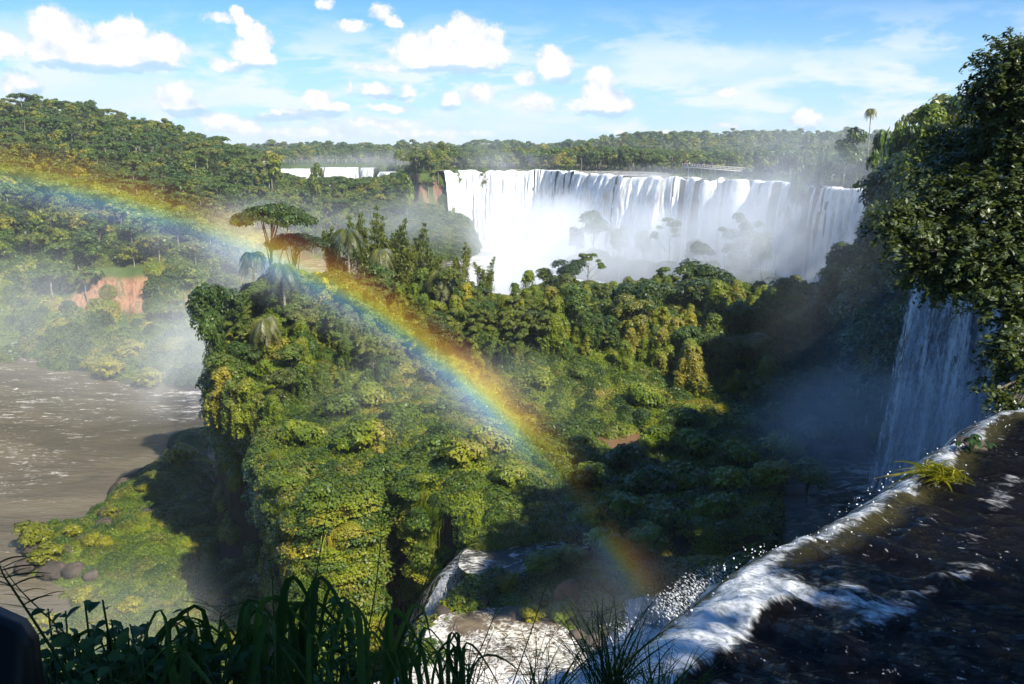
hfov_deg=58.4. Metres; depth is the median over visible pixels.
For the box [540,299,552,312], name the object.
broadleaf tree
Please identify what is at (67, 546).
boulder
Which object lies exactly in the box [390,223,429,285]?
bamboo clump
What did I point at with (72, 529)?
bush
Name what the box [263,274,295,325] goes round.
broadleaf tree
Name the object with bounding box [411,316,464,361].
broadleaf tree
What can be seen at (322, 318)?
broadleaf tree
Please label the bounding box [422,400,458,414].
bush
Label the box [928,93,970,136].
broadleaf tree
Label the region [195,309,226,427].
broadleaf tree
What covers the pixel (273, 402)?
broadleaf tree
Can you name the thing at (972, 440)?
lip plant
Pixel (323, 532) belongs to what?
seed grass
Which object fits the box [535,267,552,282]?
broadleaf tree
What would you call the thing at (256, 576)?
bush
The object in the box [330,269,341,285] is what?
broadleaf tree
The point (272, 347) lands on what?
broadleaf tree
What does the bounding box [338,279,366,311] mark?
broadleaf tree
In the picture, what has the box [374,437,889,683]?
chasm river
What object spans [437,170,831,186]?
river
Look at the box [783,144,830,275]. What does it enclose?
broadleaf tree
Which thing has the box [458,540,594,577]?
stream
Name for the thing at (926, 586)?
river
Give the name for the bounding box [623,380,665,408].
bush
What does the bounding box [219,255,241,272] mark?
broadleaf tree
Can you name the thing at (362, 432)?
bush
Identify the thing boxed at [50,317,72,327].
bush
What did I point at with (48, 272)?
broadleaf tree
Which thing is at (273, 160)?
broadleaf tree
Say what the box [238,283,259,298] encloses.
broadleaf tree
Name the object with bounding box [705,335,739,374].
broadleaf tree
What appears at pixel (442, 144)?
broadleaf tree
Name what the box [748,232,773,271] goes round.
broadleaf tree
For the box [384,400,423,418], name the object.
bush
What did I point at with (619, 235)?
broadleaf tree
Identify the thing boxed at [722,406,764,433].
bush
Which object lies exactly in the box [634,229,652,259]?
broadleaf tree
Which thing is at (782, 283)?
broadleaf tree
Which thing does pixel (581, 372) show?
bush
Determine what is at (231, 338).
broadleaf tree
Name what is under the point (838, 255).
broadleaf tree
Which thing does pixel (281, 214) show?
broadleaf tree
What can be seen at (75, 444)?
river
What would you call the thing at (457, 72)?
sky
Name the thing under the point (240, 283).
broadleaf tree
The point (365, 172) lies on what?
waterfall
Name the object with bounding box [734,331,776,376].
broadleaf tree
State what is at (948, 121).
broadleaf tree
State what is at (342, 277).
broadleaf tree
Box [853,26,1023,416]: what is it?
tree
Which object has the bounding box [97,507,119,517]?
boulder
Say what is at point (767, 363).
broadleaf tree
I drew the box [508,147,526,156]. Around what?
broadleaf tree
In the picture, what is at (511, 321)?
broadleaf tree
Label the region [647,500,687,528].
bush
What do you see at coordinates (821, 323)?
broadleaf tree
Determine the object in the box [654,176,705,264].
waterfall
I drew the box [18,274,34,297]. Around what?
broadleaf tree
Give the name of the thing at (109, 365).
bush
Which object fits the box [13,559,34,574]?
boulder
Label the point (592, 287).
broadleaf tree
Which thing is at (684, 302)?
bush
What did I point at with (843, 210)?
waterfall
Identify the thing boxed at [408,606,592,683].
ledge pool
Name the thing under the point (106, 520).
boulder
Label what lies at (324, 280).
broadleaf tree
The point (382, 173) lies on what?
waterfall
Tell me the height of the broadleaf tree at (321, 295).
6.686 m
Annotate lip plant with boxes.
[953,434,996,452]
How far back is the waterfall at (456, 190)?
418.23 m
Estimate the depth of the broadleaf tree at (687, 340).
111.95 m
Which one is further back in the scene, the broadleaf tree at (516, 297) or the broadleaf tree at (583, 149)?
the broadleaf tree at (583, 149)
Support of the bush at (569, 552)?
on the ground at (126, 278)
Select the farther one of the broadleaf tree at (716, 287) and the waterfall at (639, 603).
the broadleaf tree at (716, 287)
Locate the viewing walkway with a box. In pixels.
[682,163,751,178]
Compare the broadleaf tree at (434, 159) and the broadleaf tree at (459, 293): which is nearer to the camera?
the broadleaf tree at (459, 293)
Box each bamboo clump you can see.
[321,224,359,278]
[345,205,387,282]
[376,239,419,296]
[377,217,408,301]
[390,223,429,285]
[413,237,442,300]
[451,242,471,291]
[472,257,495,296]
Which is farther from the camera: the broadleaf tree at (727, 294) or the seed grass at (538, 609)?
the broadleaf tree at (727, 294)
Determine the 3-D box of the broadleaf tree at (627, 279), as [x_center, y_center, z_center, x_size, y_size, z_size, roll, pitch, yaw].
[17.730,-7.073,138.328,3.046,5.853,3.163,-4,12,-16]
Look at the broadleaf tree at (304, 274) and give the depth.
127.26 m
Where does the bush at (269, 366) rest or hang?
on the ground at (126, 278)
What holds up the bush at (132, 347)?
on the ground at (126, 278)
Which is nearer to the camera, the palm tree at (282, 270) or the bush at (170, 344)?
the palm tree at (282, 270)
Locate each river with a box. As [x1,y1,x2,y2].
[0,240,608,617]
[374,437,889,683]
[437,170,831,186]
[598,408,1023,683]
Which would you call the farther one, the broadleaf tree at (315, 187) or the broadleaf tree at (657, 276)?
the broadleaf tree at (315, 187)
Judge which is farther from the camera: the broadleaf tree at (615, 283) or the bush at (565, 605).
the broadleaf tree at (615, 283)
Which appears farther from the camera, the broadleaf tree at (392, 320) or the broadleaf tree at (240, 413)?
the broadleaf tree at (392, 320)
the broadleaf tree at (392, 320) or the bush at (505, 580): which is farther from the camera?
the broadleaf tree at (392, 320)
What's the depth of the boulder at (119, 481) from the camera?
142.25 m
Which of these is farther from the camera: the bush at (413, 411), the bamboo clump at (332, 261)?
the bamboo clump at (332, 261)
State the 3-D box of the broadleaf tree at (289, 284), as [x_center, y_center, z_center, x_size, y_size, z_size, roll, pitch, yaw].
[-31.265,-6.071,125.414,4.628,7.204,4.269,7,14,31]
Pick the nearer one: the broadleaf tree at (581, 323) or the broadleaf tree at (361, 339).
the broadleaf tree at (361, 339)
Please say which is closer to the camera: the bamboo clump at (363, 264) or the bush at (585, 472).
the bush at (585, 472)
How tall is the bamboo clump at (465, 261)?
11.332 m
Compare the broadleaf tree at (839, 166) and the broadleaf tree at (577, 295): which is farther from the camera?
the broadleaf tree at (839, 166)
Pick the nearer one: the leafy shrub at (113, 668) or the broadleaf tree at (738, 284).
the leafy shrub at (113, 668)
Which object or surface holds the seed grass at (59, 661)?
on the ground at (126, 278)
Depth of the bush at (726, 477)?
80.39 m
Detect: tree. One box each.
[0,228,16,248]
[0,239,15,258]
[12,234,48,255]
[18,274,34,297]
[31,232,51,245]
[32,268,70,298]
[46,242,74,259]
[51,227,70,240]
[64,248,85,269]
[73,225,87,240]
[73,231,105,263]
[81,213,107,240]
[102,232,116,246]
[108,239,122,265]
[113,223,147,243]
[119,212,144,233]
[130,229,153,247]
[133,238,162,255]
[145,220,165,240]
[156,217,199,243]
[157,238,174,251]
[175,240,209,264]
[185,282,246,329]
[186,240,198,258]
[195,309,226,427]
[196,242,229,257]
[199,367,222,416]
[201,365,232,432]
[202,352,247,383]
[204,258,221,269]
[218,273,236,284]
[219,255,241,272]
[219,378,248,439]
[221,312,241,334]
[224,332,235,344]
[224,341,264,359]
[225,340,255,377]
[228,202,318,312]
[229,302,253,320]
[230,377,258,442]
[237,279,250,286]
[238,251,267,304]
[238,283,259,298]
[241,280,275,313]
[247,392,267,438]
[249,316,282,355]
[250,161,268,175]
[257,313,286,334]
[257,394,286,434]
[259,316,289,371]
[261,367,298,411]
[263,150,282,188]
[263,233,331,270]
[263,272,299,289]
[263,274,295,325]
[264,263,302,324]
[273,343,305,371]
[281,292,317,319]
[291,281,325,308]
[295,269,310,306]
[297,329,319,364]
[302,286,318,307]
[306,280,315,308]
[307,162,322,206]
[307,271,339,291]
[313,290,326,306]
[313,299,337,342]
[318,277,335,305]
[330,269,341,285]
[331,228,363,272]
[332,274,357,308]
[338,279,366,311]
[339,303,356,336]
[352,314,380,357]
[356,331,389,375]
[359,273,399,295]
[359,286,387,331]
[365,264,396,295]
[367,249,394,272]
[381,307,403,335]
[400,157,413,162]
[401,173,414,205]
[408,267,435,300]
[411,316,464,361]
[424,150,437,161]
[424,270,456,302]
[428,310,445,346]
[429,266,463,308]
[436,141,450,164]
[449,280,476,290]
[451,281,469,308]
[456,331,477,360]
[471,287,486,305]
[476,280,487,298]
[476,330,502,361]
[477,286,491,297]
[499,305,527,336]
[503,295,534,310]
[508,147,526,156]
[509,282,520,296]
[519,310,547,340]
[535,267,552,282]
[539,313,568,359]
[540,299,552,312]
[543,286,558,303]
[547,296,571,338]
[549,273,579,289]
[550,259,587,275]
[555,283,578,316]
[562,284,591,322]
[567,226,584,252]
[573,142,591,168]
[574,313,605,332]
[577,210,611,251]
[578,253,606,279]
[582,280,595,292]
[589,283,606,291]
[597,298,618,329]
[607,282,635,316]
[609,226,629,255]
[609,281,617,285]
[609,293,654,342]
[623,276,633,282]
[623,280,641,286]
[627,279,675,319]
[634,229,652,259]
[640,275,662,281]
[647,327,674,370]
[649,217,681,260]
[656,265,687,282]
[657,306,671,328]
[667,324,682,356]
[670,278,709,303]
[671,276,690,287]
[671,324,705,347]
[673,258,725,280]
[675,338,703,376]
[683,238,701,260]
[685,311,700,328]
[686,303,698,322]
[687,279,710,300]
[689,229,758,269]
[697,280,710,308]
[697,331,725,362]
[700,269,736,290]
[700,312,725,353]
[701,279,728,327]
[702,284,736,305]
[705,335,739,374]
[717,212,763,268]
[718,300,753,335]
[723,290,732,302]
[729,279,746,303]
[729,335,759,363]
[732,282,756,301]
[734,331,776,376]
[743,295,765,333]
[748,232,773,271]
[748,280,766,296]
[753,284,768,306]
[759,354,782,399]
[760,286,787,337]
[769,277,811,296]
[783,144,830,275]
[790,274,819,296]
[790,331,815,370]
[806,301,829,350]
[807,151,836,183]
[813,261,846,306]
[825,241,862,272]
[825,286,851,345]
[827,146,871,186]
[827,155,854,180]
[832,283,850,310]
[833,153,869,186]
[834,126,867,186]
[841,147,866,183]
[850,146,926,206]
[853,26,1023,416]
[856,163,870,180]
[862,114,907,228]
[864,108,876,179]
[866,129,890,170]
[868,148,874,171]
[883,124,919,157]
[890,103,954,186]
[903,104,965,144]
[919,119,965,143]
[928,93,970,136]
[940,93,989,126]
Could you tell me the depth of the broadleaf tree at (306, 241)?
126.39 m
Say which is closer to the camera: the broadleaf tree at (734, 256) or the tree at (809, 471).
the tree at (809, 471)
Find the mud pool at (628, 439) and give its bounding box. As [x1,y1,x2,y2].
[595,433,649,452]
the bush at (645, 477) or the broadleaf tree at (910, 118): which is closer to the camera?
the bush at (645, 477)
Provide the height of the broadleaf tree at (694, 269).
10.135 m
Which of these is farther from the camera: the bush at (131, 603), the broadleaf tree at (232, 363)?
the broadleaf tree at (232, 363)
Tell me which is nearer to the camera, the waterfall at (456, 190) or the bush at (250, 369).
the bush at (250, 369)
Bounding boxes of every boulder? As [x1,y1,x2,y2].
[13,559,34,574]
[22,544,37,554]
[36,560,66,580]
[61,561,85,578]
[63,545,73,553]
[82,570,99,581]
[95,518,112,524]
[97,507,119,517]
[115,477,129,485]
[141,507,156,511]
[433,605,449,616]
[476,596,488,606]
[553,579,579,603]
[569,628,584,640]
[585,632,600,648]
[950,436,986,449]
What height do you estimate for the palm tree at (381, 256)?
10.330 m
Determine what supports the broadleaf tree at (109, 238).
on the ground at (126, 278)
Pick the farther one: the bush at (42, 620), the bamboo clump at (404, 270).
the bamboo clump at (404, 270)
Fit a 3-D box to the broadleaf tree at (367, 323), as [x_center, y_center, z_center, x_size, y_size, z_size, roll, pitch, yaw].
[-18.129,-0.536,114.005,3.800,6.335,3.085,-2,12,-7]
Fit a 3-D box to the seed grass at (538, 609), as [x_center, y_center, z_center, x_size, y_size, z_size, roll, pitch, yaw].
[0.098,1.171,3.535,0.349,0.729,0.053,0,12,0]
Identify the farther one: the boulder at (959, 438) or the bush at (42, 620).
the bush at (42, 620)
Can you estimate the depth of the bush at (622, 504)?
74.21 m
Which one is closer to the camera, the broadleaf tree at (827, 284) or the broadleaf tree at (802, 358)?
the broadleaf tree at (802, 358)
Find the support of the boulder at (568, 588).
on the ground at (126, 278)
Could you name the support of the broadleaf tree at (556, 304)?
on the ground at (126, 278)
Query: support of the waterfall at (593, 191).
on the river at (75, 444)
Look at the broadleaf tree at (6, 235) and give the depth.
237.80 m
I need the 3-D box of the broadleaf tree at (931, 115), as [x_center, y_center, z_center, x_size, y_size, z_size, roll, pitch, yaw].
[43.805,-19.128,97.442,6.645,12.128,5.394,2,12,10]
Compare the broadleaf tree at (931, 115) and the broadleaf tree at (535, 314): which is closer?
the broadleaf tree at (931, 115)
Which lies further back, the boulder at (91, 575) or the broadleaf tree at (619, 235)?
the broadleaf tree at (619, 235)
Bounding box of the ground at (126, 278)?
[0,120,972,671]
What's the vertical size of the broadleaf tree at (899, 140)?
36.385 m
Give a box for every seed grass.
[0,555,113,680]
[0,556,72,683]
[185,596,257,683]
[248,540,290,683]
[293,475,341,676]
[352,495,410,630]
[399,533,487,646]
[465,548,540,677]
[512,559,582,683]
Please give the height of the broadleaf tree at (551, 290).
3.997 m
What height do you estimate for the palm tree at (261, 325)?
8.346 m
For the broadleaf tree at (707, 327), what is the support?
on the ground at (126, 278)
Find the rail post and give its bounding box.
[0,606,44,683]
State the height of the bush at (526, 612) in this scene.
2.154 m
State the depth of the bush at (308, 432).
90.51 m
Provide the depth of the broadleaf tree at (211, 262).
251.61 m
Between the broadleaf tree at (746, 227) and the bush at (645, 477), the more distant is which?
the broadleaf tree at (746, 227)
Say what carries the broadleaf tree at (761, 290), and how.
on the ground at (126, 278)
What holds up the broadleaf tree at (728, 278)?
on the ground at (126, 278)
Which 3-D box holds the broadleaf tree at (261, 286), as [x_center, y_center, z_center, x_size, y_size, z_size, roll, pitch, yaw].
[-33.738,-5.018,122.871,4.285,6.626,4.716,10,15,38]
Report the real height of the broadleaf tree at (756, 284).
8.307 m
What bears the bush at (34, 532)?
on the ground at (126, 278)
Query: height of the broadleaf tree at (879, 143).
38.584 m
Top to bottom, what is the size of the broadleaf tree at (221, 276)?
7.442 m
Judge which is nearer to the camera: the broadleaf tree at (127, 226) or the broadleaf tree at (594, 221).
the broadleaf tree at (127, 226)
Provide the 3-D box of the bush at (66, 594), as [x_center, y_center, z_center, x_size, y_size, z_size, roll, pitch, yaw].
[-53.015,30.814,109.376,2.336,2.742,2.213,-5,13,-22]
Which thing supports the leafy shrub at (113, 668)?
on the ground at (126, 278)
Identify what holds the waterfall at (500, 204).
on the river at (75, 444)
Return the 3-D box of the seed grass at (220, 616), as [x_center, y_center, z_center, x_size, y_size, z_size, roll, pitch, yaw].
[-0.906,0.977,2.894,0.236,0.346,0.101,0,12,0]
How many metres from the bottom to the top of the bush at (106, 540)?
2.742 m
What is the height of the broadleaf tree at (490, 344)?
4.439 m
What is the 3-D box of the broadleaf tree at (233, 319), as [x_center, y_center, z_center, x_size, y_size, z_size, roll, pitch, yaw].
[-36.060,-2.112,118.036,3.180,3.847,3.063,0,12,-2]
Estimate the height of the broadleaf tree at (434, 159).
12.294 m
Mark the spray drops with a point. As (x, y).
(675, 622)
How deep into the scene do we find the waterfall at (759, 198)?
262.06 m
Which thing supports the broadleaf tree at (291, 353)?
on the ground at (126, 278)
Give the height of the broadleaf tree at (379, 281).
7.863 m
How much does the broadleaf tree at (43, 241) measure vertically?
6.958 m
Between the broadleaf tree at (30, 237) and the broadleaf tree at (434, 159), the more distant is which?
the broadleaf tree at (434, 159)
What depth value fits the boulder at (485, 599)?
62.82 m
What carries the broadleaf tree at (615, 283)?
on the ground at (126, 278)
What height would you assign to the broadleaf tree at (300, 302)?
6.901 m
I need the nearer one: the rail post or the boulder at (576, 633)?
the rail post
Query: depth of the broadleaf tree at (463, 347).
114.03 m
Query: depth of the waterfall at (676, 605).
48.53 m
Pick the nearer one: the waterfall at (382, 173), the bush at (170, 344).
the bush at (170, 344)
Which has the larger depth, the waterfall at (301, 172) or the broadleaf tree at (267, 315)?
the waterfall at (301, 172)
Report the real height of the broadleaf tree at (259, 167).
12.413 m
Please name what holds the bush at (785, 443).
on the ground at (126, 278)
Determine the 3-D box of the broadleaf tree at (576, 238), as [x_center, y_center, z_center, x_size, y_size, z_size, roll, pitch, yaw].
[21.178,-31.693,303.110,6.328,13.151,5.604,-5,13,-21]
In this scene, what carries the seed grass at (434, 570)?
on the ground at (126, 278)
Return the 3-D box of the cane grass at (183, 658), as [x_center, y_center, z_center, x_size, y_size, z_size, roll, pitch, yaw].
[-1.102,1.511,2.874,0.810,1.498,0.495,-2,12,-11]
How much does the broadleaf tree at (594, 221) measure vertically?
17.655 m
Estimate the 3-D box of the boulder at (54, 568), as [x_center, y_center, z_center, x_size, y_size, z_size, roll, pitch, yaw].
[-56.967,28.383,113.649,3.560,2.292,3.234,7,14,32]
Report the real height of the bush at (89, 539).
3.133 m
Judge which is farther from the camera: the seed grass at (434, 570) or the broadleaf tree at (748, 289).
the broadleaf tree at (748, 289)
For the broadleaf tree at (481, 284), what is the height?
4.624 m
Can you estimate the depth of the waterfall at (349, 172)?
666.67 m
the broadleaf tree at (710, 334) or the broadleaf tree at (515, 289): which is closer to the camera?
the broadleaf tree at (710, 334)
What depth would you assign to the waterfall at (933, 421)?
83.79 m
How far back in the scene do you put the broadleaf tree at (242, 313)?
120.90 m
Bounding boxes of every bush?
[11,520,56,547]
[25,541,65,566]
[25,609,59,632]
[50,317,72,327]
[57,589,73,598]
[63,524,82,535]
[69,584,93,604]
[78,355,101,369]
[82,531,100,546]
[92,356,126,378]
[94,534,113,548]
[101,505,119,516]
[113,339,146,357]
[116,596,144,614]
[131,367,166,387]
[135,480,152,491]
[156,335,185,352]
[163,442,199,465]
[243,364,257,375]
[252,570,262,584]
[253,358,285,379]
[275,418,326,445]
[284,461,317,488]
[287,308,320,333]
[306,479,339,500]
[314,392,359,416]
[330,418,390,451]
[355,380,392,406]
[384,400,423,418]
[396,481,419,501]
[413,434,453,455]
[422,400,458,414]
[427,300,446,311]
[440,437,489,466]
[462,422,517,453]
[463,581,487,595]
[488,462,528,485]
[494,571,517,592]
[520,604,546,623]
[523,547,563,575]
[524,365,554,388]
[531,436,567,452]
[548,598,578,623]
[556,543,587,565]
[563,461,610,485]
[566,504,608,528]
[567,365,593,379]
[567,430,595,447]
[581,525,632,560]
[598,490,646,518]
[600,422,624,438]
[600,443,644,468]
[619,465,671,494]
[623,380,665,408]
[624,521,667,559]
[638,423,679,452]
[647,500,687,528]
[663,460,709,489]
[668,407,700,426]
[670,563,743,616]
[673,427,718,454]
[678,298,690,305]
[692,491,746,517]
[704,465,750,491]
[720,438,760,467]
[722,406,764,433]
[746,458,798,489]
[759,430,806,461]
[761,398,804,420]
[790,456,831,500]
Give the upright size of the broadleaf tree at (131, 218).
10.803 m
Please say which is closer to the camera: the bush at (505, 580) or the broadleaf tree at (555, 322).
the bush at (505, 580)
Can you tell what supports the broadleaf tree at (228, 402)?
on the ground at (126, 278)
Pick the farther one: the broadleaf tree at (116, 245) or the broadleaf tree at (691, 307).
the broadleaf tree at (116, 245)
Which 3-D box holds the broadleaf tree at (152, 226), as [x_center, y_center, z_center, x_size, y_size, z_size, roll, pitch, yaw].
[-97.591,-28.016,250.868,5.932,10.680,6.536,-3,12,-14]
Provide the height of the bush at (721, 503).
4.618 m
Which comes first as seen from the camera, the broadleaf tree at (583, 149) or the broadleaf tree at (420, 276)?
the broadleaf tree at (420, 276)
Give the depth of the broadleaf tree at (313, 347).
112.30 m
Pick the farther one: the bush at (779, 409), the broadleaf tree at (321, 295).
the broadleaf tree at (321, 295)
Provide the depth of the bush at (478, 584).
63.83 m
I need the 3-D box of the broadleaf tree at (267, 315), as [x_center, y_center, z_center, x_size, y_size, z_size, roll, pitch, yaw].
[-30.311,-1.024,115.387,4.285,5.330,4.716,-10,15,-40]
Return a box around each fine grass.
[406,620,513,683]
[458,617,629,683]
[518,590,690,683]
[557,625,850,683]
[872,459,974,491]
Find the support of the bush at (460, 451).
on the ground at (126, 278)
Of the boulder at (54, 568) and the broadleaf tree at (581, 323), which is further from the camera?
the broadleaf tree at (581, 323)
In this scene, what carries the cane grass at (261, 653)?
on the ground at (126, 278)
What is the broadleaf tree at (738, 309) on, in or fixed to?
on the ground at (126, 278)
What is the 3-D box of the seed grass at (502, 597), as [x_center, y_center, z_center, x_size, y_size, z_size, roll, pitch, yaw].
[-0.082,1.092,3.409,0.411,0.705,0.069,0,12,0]
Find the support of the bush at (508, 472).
on the ground at (126, 278)
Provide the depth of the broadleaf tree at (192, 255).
249.14 m
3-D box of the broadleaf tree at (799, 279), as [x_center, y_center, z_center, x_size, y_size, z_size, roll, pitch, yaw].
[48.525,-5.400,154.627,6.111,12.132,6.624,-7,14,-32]
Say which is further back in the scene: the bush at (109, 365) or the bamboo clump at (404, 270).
the bush at (109, 365)
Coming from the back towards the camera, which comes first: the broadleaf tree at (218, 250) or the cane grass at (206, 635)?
the broadleaf tree at (218, 250)
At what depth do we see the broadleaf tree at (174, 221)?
250.48 m
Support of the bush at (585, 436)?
on the ground at (126, 278)
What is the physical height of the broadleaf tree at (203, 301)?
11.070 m
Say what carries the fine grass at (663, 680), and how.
on the ground at (126, 278)
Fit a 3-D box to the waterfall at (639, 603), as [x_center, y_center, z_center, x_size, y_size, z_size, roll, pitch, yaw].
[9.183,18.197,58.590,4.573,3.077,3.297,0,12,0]
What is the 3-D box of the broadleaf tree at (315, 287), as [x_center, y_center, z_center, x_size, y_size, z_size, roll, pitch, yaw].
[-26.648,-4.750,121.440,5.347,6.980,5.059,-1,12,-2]
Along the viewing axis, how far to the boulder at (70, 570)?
112.46 m
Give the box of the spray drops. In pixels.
[612,401,1022,664]
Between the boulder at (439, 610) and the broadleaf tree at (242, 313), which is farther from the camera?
the broadleaf tree at (242, 313)
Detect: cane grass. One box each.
[45,610,258,683]
[129,604,325,683]
[193,596,343,683]
[210,575,392,683]
[296,596,437,683]
[323,625,475,683]
[404,632,522,683]
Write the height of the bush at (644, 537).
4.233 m
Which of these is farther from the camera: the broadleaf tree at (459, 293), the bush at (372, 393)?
the broadleaf tree at (459, 293)
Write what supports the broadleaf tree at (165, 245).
on the ground at (126, 278)
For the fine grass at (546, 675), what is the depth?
3.51 m
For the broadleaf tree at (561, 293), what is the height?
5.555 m
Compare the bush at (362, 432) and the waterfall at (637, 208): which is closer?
the bush at (362, 432)
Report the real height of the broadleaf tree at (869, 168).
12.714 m
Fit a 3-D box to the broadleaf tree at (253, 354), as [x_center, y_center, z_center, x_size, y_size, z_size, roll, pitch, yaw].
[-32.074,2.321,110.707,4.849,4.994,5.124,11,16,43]
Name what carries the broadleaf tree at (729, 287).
on the ground at (126, 278)
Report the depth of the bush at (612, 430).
98.84 m
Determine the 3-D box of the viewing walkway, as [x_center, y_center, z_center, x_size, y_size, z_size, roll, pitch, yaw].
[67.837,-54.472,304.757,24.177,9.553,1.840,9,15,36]
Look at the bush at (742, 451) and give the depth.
88.88 m
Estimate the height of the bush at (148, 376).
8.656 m
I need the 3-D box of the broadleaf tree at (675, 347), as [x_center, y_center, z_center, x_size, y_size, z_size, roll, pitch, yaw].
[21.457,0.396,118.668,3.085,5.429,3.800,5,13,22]
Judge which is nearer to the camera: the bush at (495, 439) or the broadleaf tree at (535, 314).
the bush at (495, 439)
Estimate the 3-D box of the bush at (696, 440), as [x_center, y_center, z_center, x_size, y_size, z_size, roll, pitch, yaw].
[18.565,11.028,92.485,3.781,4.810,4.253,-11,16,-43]
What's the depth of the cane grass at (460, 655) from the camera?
3.27 m
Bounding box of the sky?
[0,0,1023,146]
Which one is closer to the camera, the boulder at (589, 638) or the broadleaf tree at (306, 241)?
the boulder at (589, 638)
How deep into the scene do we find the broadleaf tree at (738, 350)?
113.98 m
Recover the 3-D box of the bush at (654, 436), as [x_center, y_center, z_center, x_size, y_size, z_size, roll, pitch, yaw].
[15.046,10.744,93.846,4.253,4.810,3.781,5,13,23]
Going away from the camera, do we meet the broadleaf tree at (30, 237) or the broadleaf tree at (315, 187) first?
the broadleaf tree at (30, 237)
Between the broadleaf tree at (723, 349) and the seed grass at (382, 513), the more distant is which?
the broadleaf tree at (723, 349)
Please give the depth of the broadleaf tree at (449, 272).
126.59 m
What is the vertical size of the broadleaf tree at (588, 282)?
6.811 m
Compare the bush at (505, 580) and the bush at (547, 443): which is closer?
the bush at (505, 580)
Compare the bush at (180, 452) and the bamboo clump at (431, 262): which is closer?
the bamboo clump at (431, 262)
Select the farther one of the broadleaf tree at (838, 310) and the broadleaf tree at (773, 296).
the broadleaf tree at (773, 296)
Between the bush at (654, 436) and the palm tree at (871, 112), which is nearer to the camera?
the bush at (654, 436)
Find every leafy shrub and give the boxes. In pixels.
[31,600,168,683]
[50,619,246,683]
[137,609,293,683]
[269,596,397,683]
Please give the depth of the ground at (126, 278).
233.88 m
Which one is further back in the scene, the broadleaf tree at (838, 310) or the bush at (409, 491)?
the broadleaf tree at (838, 310)
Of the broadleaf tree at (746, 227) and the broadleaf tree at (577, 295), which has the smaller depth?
the broadleaf tree at (577, 295)
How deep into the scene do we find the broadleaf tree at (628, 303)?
118.54 m
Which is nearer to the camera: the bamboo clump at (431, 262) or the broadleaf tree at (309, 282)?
the broadleaf tree at (309, 282)
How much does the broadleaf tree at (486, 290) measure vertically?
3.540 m
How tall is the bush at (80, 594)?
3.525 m
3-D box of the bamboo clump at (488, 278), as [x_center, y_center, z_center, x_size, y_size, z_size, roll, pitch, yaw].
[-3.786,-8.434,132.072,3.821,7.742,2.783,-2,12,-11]
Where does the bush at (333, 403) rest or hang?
on the ground at (126, 278)
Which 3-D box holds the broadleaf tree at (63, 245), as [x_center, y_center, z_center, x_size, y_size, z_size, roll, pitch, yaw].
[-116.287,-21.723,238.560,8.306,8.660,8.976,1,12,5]
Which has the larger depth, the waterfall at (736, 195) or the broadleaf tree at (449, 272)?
the waterfall at (736, 195)
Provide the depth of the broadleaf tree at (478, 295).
126.08 m
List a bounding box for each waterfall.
[281,168,312,177]
[321,167,358,189]
[360,168,373,177]
[377,172,390,188]
[397,549,468,665]
[444,170,468,215]
[464,169,544,240]
[506,616,663,683]
[540,170,578,247]
[563,172,628,257]
[568,562,733,676]
[614,176,663,261]
[620,595,681,632]
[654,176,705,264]
[691,177,749,268]
[744,180,813,277]
[801,185,865,283]
[857,209,1023,491]
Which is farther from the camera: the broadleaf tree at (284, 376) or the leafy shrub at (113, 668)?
the broadleaf tree at (284, 376)
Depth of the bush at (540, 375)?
109.16 m
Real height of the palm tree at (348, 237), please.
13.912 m
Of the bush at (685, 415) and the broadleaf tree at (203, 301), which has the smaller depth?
the bush at (685, 415)
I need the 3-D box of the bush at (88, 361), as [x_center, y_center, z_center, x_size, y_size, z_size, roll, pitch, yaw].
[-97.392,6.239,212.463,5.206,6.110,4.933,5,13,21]
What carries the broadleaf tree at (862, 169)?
on the ground at (126, 278)

